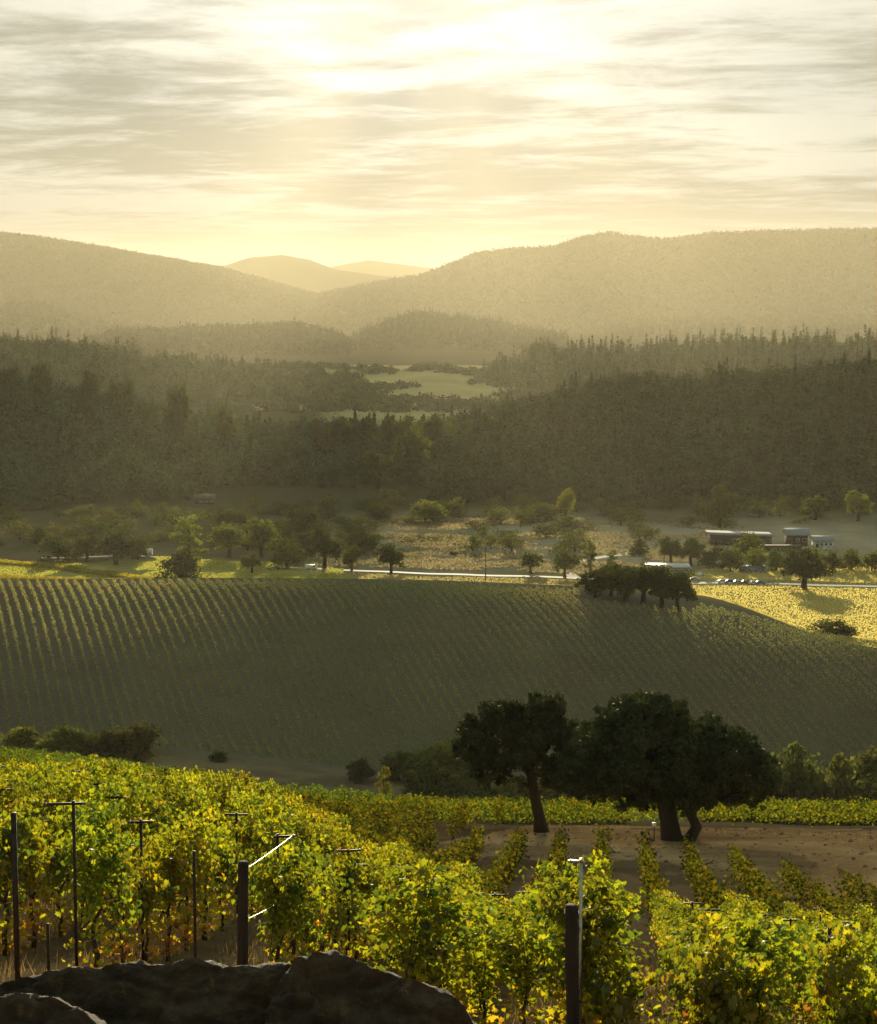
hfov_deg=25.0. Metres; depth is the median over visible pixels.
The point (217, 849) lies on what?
grapevine
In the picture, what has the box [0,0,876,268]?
sky
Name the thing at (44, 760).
grapevine
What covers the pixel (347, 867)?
grapevine
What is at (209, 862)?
grapevine
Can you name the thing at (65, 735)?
gully bush
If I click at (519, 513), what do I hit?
scrub bush
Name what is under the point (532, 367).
forest
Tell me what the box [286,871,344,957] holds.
grapevine
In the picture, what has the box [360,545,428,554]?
hedge
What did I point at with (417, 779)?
gully bush
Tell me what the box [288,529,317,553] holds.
bush
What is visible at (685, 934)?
grapevine
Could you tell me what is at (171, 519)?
scrub bush
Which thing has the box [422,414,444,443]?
saddle tree
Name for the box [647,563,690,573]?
farm building
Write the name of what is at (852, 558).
orchard tree
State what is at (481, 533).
scrub bush
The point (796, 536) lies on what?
barn
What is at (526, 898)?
grapevine
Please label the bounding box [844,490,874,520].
tree
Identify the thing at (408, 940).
grapevine
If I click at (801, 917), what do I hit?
grapevine
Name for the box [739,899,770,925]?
grapevine
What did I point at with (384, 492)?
scrub bush
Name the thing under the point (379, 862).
grapevine
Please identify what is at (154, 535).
scrub bush
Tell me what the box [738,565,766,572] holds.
blue shed
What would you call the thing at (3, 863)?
grapevine
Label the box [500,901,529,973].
grapevine
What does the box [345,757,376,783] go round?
gully bush
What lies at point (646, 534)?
scrub bush
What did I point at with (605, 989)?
grapevine
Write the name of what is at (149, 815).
grapevine
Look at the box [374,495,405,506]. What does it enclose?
scrub bush
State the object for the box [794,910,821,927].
grapevine
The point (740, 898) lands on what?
grapevine
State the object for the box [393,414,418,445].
saddle tree
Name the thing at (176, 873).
grapevine
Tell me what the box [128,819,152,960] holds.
trellis stake
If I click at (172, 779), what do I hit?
grapevine
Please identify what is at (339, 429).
saddle tree
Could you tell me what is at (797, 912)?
grapevine
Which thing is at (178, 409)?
tall tree
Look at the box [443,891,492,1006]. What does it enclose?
grapevine
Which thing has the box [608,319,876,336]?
hill
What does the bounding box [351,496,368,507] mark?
scrub bush
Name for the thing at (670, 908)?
grapevine
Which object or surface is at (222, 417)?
tall tree
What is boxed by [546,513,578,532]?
scrub bush
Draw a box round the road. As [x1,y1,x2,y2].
[317,568,876,586]
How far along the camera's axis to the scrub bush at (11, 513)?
1069.52 m
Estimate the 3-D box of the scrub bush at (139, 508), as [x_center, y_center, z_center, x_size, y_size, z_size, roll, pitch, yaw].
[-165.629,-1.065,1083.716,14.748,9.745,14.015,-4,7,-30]
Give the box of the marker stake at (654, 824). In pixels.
[652,822,655,841]
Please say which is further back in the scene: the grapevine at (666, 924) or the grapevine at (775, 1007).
the grapevine at (666, 924)
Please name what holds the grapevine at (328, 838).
on the ground at (846, 529)
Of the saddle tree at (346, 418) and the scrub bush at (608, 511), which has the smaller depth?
the scrub bush at (608, 511)
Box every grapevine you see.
[0,758,18,776]
[0,764,29,787]
[0,771,18,796]
[0,779,36,892]
[0,797,12,815]
[0,798,47,955]
[0,823,11,924]
[1,776,54,891]
[1,795,77,950]
[17,759,33,777]
[18,762,40,774]
[20,763,53,784]
[23,771,61,866]
[31,776,71,880]
[32,755,61,779]
[35,807,89,938]
[38,761,76,787]
[45,765,91,880]
[47,799,120,924]
[49,816,142,967]
[53,761,72,785]
[56,798,139,912]
[68,759,95,782]
[69,772,107,873]
[71,782,159,897]
[72,757,85,767]
[81,754,107,783]
[81,765,127,827]
[84,817,168,963]
[90,758,122,786]
[109,775,140,846]
[115,833,178,963]
[116,762,132,779]
[116,777,165,887]
[118,769,161,853]
[119,762,147,779]
[130,816,208,961]
[134,762,154,779]
[134,803,230,950]
[136,793,184,879]
[139,773,154,789]
[145,769,164,784]
[146,776,182,844]
[151,775,196,849]
[155,771,192,804]
[164,765,184,788]
[167,767,210,829]
[173,800,237,942]
[178,788,226,877]
[180,771,200,796]
[182,770,218,799]
[188,765,205,776]
[192,773,238,868]
[200,771,231,795]
[204,822,248,930]
[207,805,268,920]
[216,785,246,875]
[221,773,240,812]
[226,768,260,797]
[226,779,251,797]
[227,785,253,875]
[234,814,279,916]
[237,791,301,913]
[237,843,323,964]
[242,794,264,819]
[245,777,270,799]
[248,785,282,870]
[248,841,339,963]
[254,778,277,797]
[266,814,308,869]
[267,786,282,803]
[268,787,318,865]
[274,793,295,815]
[278,791,308,822]
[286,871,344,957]
[287,809,327,868]
[293,847,373,957]
[294,797,325,832]
[298,868,356,956]
[304,820,331,868]
[307,803,327,831]
[311,804,343,865]
[315,862,379,960]
[318,817,340,852]
[322,821,358,865]
[323,829,343,867]
[326,810,347,839]
[326,813,350,840]
[332,852,384,965]
[340,858,497,985]
[342,838,362,859]
[346,834,370,861]
[351,835,393,961]
[359,843,411,959]
[359,860,399,960]
[360,879,479,998]
[376,851,410,961]
[379,845,400,853]
[381,879,478,1008]
[382,842,402,853]
[387,851,422,953]
[387,885,501,1016]
[389,841,411,862]
[391,849,418,950]
[398,836,415,865]
[413,858,452,879]
[415,880,501,1013]
[439,919,531,1023]
[442,878,498,1011]
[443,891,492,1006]
[447,858,475,888]
[448,860,476,885]
[450,858,473,889]
[462,861,487,891]
[466,890,507,1004]
[470,908,565,1023]
[479,891,523,981]
[482,896,513,997]
[485,901,512,994]
[491,891,531,928]
[493,902,519,985]
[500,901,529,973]
[509,892,535,924]
[509,898,534,974]
[510,873,660,1023]
[518,865,643,1023]
[519,849,635,1023]
[522,882,538,927]
[526,883,645,1021]
[532,910,642,1015]
[536,913,641,1021]
[538,881,640,993]
[583,929,747,1023]
[649,888,669,941]
[649,890,680,942]
[649,892,678,951]
[649,895,664,943]
[650,898,670,958]
[650,932,781,1023]
[653,887,670,937]
[653,904,713,989]
[656,902,682,975]
[658,893,678,966]
[658,898,696,978]
[658,907,673,951]
[659,895,677,971]
[659,895,696,965]
[662,925,683,989]
[666,909,697,979]
[666,926,770,1022]
[667,900,734,953]
[670,915,698,980]
[670,916,690,975]
[673,916,727,960]
[676,915,775,1011]
[678,921,709,1023]
[683,912,818,1023]
[688,923,789,1023]
[689,910,876,1023]
[717,900,730,917]
[718,889,739,917]
[722,903,736,915]
[723,898,738,915]
[723,901,744,912]
[723,918,806,1022]
[729,893,754,920]
[733,900,768,918]
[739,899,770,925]
[748,906,767,920]
[758,918,769,924]
[765,916,796,1004]
[769,912,804,1002]
[778,907,803,926]
[779,943,813,1023]
[779,950,876,1023]
[780,900,806,922]
[780,921,834,1023]
[780,930,813,1017]
[781,924,816,1012]
[787,909,815,923]
[789,921,871,1014]
[790,910,811,922]
[791,949,823,1022]
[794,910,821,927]
[812,923,874,1022]
[813,908,835,928]
[813,914,848,933]
[838,902,866,930]
[844,973,876,1023]
[852,901,876,932]
[853,912,873,933]
[853,918,876,974]
[855,947,876,996]
[864,936,876,991]
[868,917,876,940]
[869,915,876,932]
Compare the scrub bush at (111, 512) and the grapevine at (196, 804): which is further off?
the scrub bush at (111, 512)
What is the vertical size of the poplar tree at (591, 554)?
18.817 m
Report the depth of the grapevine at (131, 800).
34.36 m
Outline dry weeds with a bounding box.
[291,515,743,575]
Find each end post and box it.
[237,860,249,965]
[564,903,578,1023]
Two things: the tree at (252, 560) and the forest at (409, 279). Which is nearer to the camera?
the tree at (252, 560)
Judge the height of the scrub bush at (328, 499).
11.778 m
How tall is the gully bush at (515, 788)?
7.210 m
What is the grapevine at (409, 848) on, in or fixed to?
on the ground at (846, 529)
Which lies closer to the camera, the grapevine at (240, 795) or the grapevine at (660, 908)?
the grapevine at (240, 795)
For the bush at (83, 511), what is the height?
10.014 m
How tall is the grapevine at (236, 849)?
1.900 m
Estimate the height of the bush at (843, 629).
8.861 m
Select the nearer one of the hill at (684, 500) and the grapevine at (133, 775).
the grapevine at (133, 775)
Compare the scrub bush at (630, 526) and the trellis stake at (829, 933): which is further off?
the scrub bush at (630, 526)
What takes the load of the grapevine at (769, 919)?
on the ground at (846, 529)
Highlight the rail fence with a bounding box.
[768,580,864,584]
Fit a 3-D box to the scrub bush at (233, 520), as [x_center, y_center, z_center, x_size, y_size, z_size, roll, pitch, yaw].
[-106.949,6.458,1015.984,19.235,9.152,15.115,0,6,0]
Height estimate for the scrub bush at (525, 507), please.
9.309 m
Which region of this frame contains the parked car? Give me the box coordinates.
[755,581,765,584]
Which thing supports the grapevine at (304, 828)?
on the ground at (846, 529)
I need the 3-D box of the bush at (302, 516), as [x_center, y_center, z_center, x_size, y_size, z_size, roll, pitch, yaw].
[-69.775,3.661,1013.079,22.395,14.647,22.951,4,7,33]
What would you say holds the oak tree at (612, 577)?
on the ground at (846, 529)
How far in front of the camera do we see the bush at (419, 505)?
1067.23 m
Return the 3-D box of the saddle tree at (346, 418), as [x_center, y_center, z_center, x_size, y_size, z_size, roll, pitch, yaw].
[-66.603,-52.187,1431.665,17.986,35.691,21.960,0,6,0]
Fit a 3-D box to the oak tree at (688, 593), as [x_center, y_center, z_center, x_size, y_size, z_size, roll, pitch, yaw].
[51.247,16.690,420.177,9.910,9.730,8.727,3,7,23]
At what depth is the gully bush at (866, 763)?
331.94 m
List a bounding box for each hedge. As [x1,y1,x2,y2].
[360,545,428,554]
[376,531,480,545]
[481,533,544,543]
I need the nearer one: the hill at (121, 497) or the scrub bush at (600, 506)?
the scrub bush at (600, 506)
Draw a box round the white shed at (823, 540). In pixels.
[809,535,835,547]
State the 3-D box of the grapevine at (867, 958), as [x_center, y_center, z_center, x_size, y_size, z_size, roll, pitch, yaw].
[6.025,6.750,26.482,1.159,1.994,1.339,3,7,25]
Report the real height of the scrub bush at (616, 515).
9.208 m
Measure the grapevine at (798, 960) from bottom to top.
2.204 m
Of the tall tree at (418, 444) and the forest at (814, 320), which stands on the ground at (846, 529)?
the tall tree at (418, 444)
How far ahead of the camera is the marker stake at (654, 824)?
110.54 m
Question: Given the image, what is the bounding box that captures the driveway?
[559,548,712,577]
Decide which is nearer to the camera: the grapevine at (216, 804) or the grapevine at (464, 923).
the grapevine at (464, 923)
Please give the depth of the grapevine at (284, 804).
50.52 m
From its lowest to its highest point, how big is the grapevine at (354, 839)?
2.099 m
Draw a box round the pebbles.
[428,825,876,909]
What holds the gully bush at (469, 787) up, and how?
on the ground at (846, 529)
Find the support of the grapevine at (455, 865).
on the ground at (846, 529)
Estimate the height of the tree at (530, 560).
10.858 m
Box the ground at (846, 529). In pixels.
[0,331,876,1023]
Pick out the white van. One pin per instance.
(310, 566)
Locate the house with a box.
[193,494,215,503]
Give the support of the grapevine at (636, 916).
on the ground at (846, 529)
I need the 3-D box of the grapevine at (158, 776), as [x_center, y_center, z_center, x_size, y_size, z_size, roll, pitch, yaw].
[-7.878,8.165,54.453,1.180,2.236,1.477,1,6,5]
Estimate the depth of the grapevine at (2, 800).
33.65 m
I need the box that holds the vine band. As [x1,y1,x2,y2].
[0,559,228,578]
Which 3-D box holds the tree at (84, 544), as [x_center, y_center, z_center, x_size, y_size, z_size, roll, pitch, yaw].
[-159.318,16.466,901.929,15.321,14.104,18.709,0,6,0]
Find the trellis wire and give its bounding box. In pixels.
[249,836,291,866]
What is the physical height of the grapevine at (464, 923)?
2.206 m
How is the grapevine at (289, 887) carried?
on the ground at (846, 529)
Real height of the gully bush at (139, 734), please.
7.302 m
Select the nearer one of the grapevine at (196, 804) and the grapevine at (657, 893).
the grapevine at (196, 804)
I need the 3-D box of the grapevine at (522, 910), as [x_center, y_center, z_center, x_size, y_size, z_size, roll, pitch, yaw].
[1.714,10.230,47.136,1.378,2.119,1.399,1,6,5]
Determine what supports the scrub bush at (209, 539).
on the ground at (846, 529)
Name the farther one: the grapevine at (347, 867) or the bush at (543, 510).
the bush at (543, 510)
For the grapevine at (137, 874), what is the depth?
26.06 m
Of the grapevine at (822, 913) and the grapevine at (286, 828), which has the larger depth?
the grapevine at (822, 913)
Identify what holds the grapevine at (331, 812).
on the ground at (846, 529)
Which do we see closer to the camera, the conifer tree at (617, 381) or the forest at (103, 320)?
the conifer tree at (617, 381)
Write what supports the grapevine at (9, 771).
on the ground at (846, 529)
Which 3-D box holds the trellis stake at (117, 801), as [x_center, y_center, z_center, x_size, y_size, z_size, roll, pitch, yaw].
[-5.549,5.974,34.340,0.400,2.150,0.069,0,6,0]
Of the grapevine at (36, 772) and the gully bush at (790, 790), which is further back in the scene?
the gully bush at (790, 790)
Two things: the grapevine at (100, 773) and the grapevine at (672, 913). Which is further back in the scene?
the grapevine at (672, 913)
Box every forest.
[0,230,342,331]
[0,298,145,338]
[0,327,306,406]
[0,364,388,507]
[81,316,359,355]
[217,358,557,413]
[285,226,876,331]
[352,306,568,350]
[383,348,876,506]
[480,323,876,392]
[605,310,876,336]
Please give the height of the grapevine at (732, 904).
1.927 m
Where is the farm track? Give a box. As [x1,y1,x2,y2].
[54,555,290,567]
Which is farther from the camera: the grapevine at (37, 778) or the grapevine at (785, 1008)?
the grapevine at (37, 778)
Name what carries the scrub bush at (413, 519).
on the ground at (846, 529)
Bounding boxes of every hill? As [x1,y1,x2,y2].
[0,234,317,331]
[0,305,136,339]
[0,352,223,407]
[0,412,371,507]
[111,329,346,355]
[224,255,401,292]
[255,365,516,410]
[311,229,876,331]
[330,260,434,277]
[362,317,529,350]
[472,398,876,508]
[529,352,873,388]
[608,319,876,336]
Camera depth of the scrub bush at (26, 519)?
1034.95 m
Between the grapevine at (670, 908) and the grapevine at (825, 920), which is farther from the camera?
the grapevine at (825, 920)
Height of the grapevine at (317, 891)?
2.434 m
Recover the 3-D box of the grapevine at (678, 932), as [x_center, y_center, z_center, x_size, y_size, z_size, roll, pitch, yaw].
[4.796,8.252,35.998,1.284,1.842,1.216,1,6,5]
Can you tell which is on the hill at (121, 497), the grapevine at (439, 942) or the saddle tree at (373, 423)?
the saddle tree at (373, 423)
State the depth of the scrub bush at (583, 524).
1024.25 m
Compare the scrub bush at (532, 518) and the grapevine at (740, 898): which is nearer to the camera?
the grapevine at (740, 898)
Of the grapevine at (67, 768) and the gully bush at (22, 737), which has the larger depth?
the gully bush at (22, 737)
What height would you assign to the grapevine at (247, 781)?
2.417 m
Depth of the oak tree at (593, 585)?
426.90 m
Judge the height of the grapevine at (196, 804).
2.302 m
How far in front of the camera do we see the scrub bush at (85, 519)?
1024.03 m
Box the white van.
[305,564,316,569]
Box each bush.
[0,510,21,519]
[0,520,33,540]
[0,726,46,749]
[4,508,20,520]
[9,518,30,524]
[18,499,50,511]
[18,501,56,509]
[18,527,49,544]
[29,529,52,542]
[33,737,61,752]
[41,533,74,545]
[42,521,69,536]
[45,725,90,753]
[51,508,66,516]
[53,524,93,536]
[60,503,102,520]
[69,514,99,527]
[74,730,124,757]
[100,513,139,531]
[101,719,163,761]
[104,506,124,520]
[121,501,148,517]
[125,498,142,512]
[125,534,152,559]
[141,502,183,519]
[142,530,171,543]
[148,509,164,525]
[150,503,172,517]
[153,547,201,577]
[155,523,176,539]
[163,511,194,527]
[165,506,179,520]
[175,528,187,534]
[178,507,207,518]
[182,518,201,530]
[198,506,254,527]
[201,531,217,546]
[208,750,229,761]
[212,515,244,526]
[230,522,249,533]
[236,534,264,549]
[259,501,290,515]
[264,536,308,569]
[272,518,296,535]
[284,505,327,531]
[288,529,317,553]
[313,493,342,511]
[315,506,339,520]
[330,516,357,526]
[330,530,351,546]
[339,523,372,533]
[342,530,381,552]
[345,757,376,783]
[350,518,384,530]
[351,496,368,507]
[355,497,388,510]
[355,513,366,524]
[361,502,396,520]
[365,530,383,543]
[367,505,390,519]
[374,487,393,502]
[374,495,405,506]
[378,750,423,781]
[389,514,421,523]
[391,738,486,779]
[399,758,461,813]
[405,499,451,521]
[421,505,443,522]
[423,765,497,820]
[433,501,448,513]
[441,502,470,516]
[444,496,464,515]
[454,535,484,550]
[457,520,490,529]
[475,523,489,538]
[477,504,493,518]
[485,532,498,548]
[486,506,513,525]
[488,503,502,519]
[489,776,574,824]
[491,528,523,537]
[497,532,525,552]
[505,491,536,509]
[510,506,540,520]
[512,507,526,525]
[522,496,543,509]
[523,507,537,525]
[524,502,567,520]
[530,523,563,538]
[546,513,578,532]
[546,538,572,557]
[555,490,586,501]
[555,533,588,551]
[561,530,578,545]
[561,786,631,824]
[567,521,602,528]
[568,501,584,511]
[572,528,587,543]
[588,501,619,515]
[600,504,620,517]
[606,509,630,525]
[618,508,647,524]
[623,520,646,531]
[630,525,662,539]
[678,516,701,526]
[688,498,707,515]
[697,503,708,515]
[697,545,723,566]
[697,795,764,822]
[699,513,723,521]
[705,506,736,517]
[711,518,737,525]
[716,547,746,571]
[735,494,767,511]
[742,547,770,566]
[746,500,774,517]
[749,783,800,824]
[758,741,832,825]
[766,549,785,571]
[767,493,803,508]
[767,498,790,516]
[783,791,862,825]
[789,508,826,517]
[792,515,808,522]
[803,751,873,825]
[805,617,860,641]
[816,496,832,512]
[821,744,876,806]
[841,501,870,514]
[849,773,876,825]
[860,486,876,500]
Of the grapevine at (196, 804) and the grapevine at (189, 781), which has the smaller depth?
the grapevine at (196, 804)
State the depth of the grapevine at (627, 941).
28.77 m
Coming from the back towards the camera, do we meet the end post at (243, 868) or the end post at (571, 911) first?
the end post at (243, 868)
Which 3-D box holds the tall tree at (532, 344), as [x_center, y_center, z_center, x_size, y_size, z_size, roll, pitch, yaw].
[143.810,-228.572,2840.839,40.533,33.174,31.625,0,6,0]
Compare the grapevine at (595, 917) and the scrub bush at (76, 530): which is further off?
the scrub bush at (76, 530)
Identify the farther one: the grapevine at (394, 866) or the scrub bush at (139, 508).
the scrub bush at (139, 508)
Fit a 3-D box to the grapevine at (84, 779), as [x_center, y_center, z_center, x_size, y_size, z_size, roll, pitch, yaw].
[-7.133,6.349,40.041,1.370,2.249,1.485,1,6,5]
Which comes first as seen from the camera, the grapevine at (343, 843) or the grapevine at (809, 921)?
the grapevine at (343, 843)
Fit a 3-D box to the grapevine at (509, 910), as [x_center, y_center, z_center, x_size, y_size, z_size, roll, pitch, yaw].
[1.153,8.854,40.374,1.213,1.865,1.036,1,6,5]
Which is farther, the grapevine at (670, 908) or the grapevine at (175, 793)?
the grapevine at (670, 908)
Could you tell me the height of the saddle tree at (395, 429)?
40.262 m
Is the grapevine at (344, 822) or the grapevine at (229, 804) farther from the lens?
the grapevine at (344, 822)
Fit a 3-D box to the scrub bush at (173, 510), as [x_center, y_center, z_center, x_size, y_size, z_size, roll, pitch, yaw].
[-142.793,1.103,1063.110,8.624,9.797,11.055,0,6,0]
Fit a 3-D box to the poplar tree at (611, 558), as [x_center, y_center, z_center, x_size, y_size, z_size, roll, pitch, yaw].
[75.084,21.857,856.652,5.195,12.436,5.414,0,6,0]
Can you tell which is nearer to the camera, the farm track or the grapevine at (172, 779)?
the grapevine at (172, 779)
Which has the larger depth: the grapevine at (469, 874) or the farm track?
the farm track
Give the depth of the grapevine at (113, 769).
57.40 m
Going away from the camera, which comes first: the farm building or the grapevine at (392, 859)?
the grapevine at (392, 859)
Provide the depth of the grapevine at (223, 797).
42.98 m
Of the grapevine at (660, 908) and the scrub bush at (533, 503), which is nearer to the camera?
the grapevine at (660, 908)
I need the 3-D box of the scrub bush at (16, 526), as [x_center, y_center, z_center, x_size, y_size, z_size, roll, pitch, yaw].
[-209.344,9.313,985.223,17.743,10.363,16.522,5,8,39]
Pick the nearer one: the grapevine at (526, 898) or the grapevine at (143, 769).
the grapevine at (526, 898)
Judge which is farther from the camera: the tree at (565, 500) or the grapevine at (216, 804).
the tree at (565, 500)
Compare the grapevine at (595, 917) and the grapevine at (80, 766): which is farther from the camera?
the grapevine at (80, 766)
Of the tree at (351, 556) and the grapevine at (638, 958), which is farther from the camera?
the tree at (351, 556)
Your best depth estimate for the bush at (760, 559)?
863.81 m
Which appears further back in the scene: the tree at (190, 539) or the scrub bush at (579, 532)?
the scrub bush at (579, 532)
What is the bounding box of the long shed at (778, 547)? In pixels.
[760,544,802,551]
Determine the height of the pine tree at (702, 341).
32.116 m
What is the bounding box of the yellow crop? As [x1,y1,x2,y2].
[346,564,876,647]
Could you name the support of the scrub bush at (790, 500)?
on the ground at (846, 529)
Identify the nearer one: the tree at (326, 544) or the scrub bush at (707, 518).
the tree at (326, 544)
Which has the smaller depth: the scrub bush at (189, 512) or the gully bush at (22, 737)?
the gully bush at (22, 737)
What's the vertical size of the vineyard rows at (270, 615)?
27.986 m
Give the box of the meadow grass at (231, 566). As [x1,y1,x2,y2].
[0,556,343,578]
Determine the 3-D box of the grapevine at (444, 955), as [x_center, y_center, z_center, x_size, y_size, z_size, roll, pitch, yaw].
[-0.149,6.055,26.538,1.430,2.226,1.828,1,6,5]
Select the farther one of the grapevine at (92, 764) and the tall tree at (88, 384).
the tall tree at (88, 384)
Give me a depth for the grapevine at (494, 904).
34.90 m
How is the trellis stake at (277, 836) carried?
on the ground at (846, 529)
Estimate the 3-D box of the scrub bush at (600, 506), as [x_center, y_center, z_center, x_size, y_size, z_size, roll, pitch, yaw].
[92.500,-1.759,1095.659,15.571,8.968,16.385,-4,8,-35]
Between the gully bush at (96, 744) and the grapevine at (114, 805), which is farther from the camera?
the gully bush at (96, 744)
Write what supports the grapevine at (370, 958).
on the ground at (846, 529)
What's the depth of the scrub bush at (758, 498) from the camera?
1104.41 m
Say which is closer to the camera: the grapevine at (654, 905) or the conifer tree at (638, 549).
the grapevine at (654, 905)
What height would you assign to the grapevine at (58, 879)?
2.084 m
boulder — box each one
[0,957,291,1023]
[0,992,106,1023]
[265,950,474,1023]
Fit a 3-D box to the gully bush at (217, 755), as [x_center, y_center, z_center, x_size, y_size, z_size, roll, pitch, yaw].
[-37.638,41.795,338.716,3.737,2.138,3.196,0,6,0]
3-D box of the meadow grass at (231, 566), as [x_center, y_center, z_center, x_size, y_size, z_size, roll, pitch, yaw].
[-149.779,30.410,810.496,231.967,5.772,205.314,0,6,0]
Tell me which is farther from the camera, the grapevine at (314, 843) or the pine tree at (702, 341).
the pine tree at (702, 341)
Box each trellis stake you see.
[11,812,19,979]
[43,801,85,965]
[46,923,49,970]
[106,795,128,882]
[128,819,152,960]
[193,850,196,956]
[225,812,247,921]
[274,834,295,957]
[335,849,360,951]
[353,863,366,960]
[490,893,504,961]
[568,858,583,1023]
[684,901,701,910]
[698,908,719,910]
[781,918,800,1007]
[826,927,831,1018]
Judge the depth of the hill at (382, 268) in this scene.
14341.27 m
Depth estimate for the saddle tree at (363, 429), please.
1399.74 m
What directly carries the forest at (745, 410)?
on the hill at (684, 500)
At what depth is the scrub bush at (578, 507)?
1110.04 m
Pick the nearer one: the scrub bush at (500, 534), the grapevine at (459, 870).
the grapevine at (459, 870)
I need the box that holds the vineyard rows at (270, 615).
[0,577,876,775]
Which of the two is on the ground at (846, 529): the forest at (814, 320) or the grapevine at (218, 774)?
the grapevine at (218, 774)
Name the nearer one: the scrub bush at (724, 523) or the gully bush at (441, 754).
the gully bush at (441, 754)
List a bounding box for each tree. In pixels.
[0,368,19,406]
[25,362,51,399]
[35,534,80,561]
[71,534,102,561]
[74,369,98,410]
[89,529,140,564]
[101,379,136,415]
[159,382,192,446]
[168,514,209,560]
[206,522,252,557]
[211,400,239,442]
[240,551,261,572]
[245,516,280,557]
[299,527,345,568]
[326,418,350,447]
[337,415,353,438]
[342,544,360,570]
[348,416,371,447]
[361,448,400,488]
[367,418,376,441]
[374,765,394,810]
[375,541,405,573]
[377,412,400,441]
[388,415,401,446]
[389,426,432,472]
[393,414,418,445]
[415,418,425,433]
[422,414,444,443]
[443,425,461,443]
[444,417,458,430]
[451,689,592,832]
[518,551,546,573]
[525,342,550,352]
[552,548,583,577]
[552,689,783,841]
[554,487,575,515]
[574,569,612,597]
[582,538,596,572]
[596,562,630,595]
[597,563,641,600]
[606,549,617,565]
[613,366,623,391]
[614,561,655,603]
[627,535,649,555]
[646,564,688,607]
[654,569,699,611]
[655,535,684,562]
[676,536,705,565]
[699,336,705,349]
[705,362,714,382]
[707,484,738,527]
[728,531,766,559]
[778,544,836,589]
[798,494,827,519]
[804,547,828,563]
[812,329,816,341]
[826,549,846,570]
[843,548,865,570]
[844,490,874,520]
[859,550,876,571]
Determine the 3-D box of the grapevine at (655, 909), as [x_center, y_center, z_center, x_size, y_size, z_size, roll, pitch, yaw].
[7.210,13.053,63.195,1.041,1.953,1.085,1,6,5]
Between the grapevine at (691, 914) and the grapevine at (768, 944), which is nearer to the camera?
the grapevine at (768, 944)
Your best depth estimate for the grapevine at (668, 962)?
22.04 m
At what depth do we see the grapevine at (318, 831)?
42.86 m
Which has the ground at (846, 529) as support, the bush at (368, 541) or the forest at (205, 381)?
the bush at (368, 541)
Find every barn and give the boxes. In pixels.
[705,530,774,545]
[782,528,810,545]
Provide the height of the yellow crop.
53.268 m
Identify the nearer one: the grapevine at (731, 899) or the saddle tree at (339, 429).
the grapevine at (731, 899)
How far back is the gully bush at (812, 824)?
303.35 m
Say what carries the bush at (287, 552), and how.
on the ground at (846, 529)
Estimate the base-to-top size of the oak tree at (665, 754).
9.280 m
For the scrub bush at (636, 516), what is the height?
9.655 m
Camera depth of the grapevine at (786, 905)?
62.71 m
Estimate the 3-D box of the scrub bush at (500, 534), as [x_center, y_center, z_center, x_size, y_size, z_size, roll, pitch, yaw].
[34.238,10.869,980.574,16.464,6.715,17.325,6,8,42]
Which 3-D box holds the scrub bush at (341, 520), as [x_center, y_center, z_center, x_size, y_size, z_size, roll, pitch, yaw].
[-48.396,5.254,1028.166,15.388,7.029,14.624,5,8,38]
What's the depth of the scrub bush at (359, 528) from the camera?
1000.70 m
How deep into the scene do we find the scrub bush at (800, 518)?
1055.54 m
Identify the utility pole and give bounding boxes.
[485,546,485,580]
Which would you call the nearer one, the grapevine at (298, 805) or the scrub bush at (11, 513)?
the grapevine at (298, 805)
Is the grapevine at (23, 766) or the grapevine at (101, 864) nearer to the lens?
the grapevine at (101, 864)
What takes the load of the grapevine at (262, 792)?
on the ground at (846, 529)
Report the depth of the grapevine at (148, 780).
53.68 m
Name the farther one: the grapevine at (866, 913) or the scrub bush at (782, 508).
the scrub bush at (782, 508)
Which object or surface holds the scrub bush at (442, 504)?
on the ground at (846, 529)
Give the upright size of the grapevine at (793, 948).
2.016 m
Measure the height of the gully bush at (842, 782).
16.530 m
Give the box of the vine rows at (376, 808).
[0,745,876,939]
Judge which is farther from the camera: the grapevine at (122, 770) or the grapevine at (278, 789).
the grapevine at (278, 789)
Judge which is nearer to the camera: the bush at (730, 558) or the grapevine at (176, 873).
the grapevine at (176, 873)
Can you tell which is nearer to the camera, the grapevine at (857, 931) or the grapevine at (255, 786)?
the grapevine at (857, 931)
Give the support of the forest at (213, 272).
on the hill at (82, 305)
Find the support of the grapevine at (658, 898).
on the ground at (846, 529)
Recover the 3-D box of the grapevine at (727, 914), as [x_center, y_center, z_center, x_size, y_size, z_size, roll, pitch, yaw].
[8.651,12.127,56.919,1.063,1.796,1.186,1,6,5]
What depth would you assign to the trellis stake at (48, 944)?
24.31 m
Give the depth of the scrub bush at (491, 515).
1046.62 m
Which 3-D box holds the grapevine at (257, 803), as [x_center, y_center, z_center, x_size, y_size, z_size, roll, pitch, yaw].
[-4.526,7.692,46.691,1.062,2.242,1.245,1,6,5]
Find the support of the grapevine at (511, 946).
on the ground at (846, 529)

